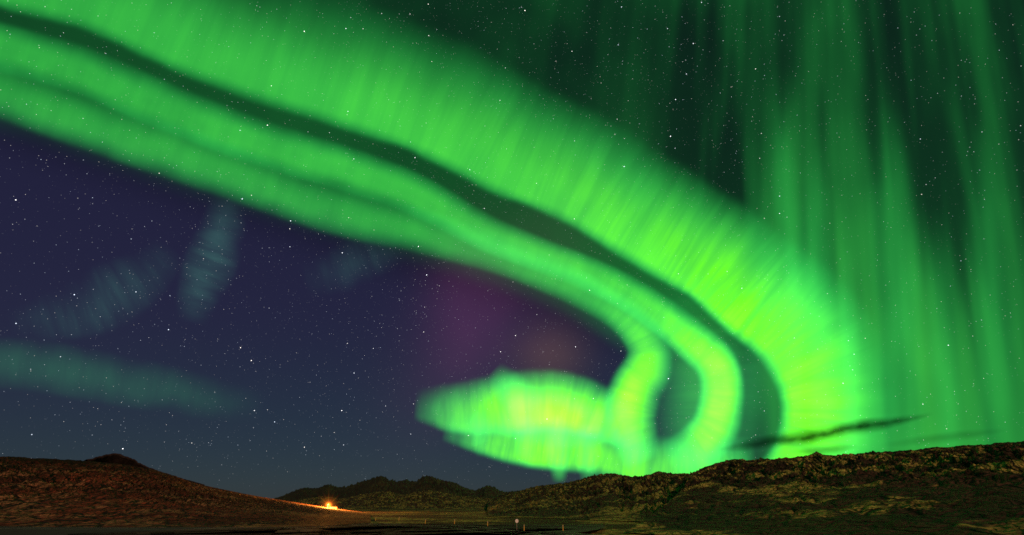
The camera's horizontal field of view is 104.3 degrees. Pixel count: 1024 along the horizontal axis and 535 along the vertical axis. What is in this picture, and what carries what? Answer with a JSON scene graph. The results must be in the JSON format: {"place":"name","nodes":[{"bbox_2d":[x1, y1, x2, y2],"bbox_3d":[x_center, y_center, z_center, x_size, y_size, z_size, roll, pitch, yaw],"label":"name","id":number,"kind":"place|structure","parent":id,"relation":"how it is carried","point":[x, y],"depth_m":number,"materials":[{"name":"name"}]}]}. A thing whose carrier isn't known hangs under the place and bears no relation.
{"place":"outdoors","nodes":[
{"label":"outdoors","id":0,"kind":"place"},
{"bbox_2d":[84,453,203,484],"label":"hill","id":1,"kind":"structure","parent":0,"point":[116,458],"depth_m":1228.22,"materials":[{"name":"brown soil"}]},
{"bbox_2d":[0,456,370,527],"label":"hill","id":2,"kind":"structure","parent":0,"point":[40,492],"depth_m":145.62,"materials":[{"name":"soil"}]},
{"bbox_2d":[0,523,604,534],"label":"road","id":3,"kind":"structure","parent":0,"point":[416,529],"depth_m":71.87,"materials":[{"name":"black asphalt"}]},
{"bbox_2d":[0,509,654,534],"bbox_3d":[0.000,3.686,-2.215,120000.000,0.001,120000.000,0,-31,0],"label":"ground","id":4,"kind":"structure","parent":0,"point":[435,516],"depth_m":157.00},
{"bbox_2d":[292,490,491,508],"bbox_3d":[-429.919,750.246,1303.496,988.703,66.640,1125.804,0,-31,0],"label":"hill","id":5,"kind":"structure","parent":4,"relation":"on","point":[427,499],"depth_m":1194.41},
{"bbox_2d":[274,475,517,501],"bbox_3d":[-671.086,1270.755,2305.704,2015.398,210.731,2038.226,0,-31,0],"label":"mountains","id":6,"kind":"structure","parent":0,"point":[385,484],"depth_m":2372.74,"materials":[{"name":"brown stone"}]},
{"bbox_2d":[0,0,1023,498],"label":"sky","id":7,"kind":"structure","parent":0,"point":[272,249],"materials":[{"name":"green"}]},
{"bbox_2d":[488,457,787,521],"bbox_3d":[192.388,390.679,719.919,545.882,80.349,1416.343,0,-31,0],"label":"hill","id":8,"kind":"structure","parent":0,"point":[613,497],"depth_m":366.51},
{"bbox_2d":[625,441,1023,534],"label":"hill","id":9,"kind":"structure","parent":0,"point":[968,490],"depth_m":102.99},
{"bbox_2d":[743,419,908,446],"bbox_3d":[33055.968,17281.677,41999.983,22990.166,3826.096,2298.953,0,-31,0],"label":"cloud","id":10,"kind":"structure","parent":0,"point":[811,436],"depth_m":42000.00,"materials":[{"name":"green"}]}
]}

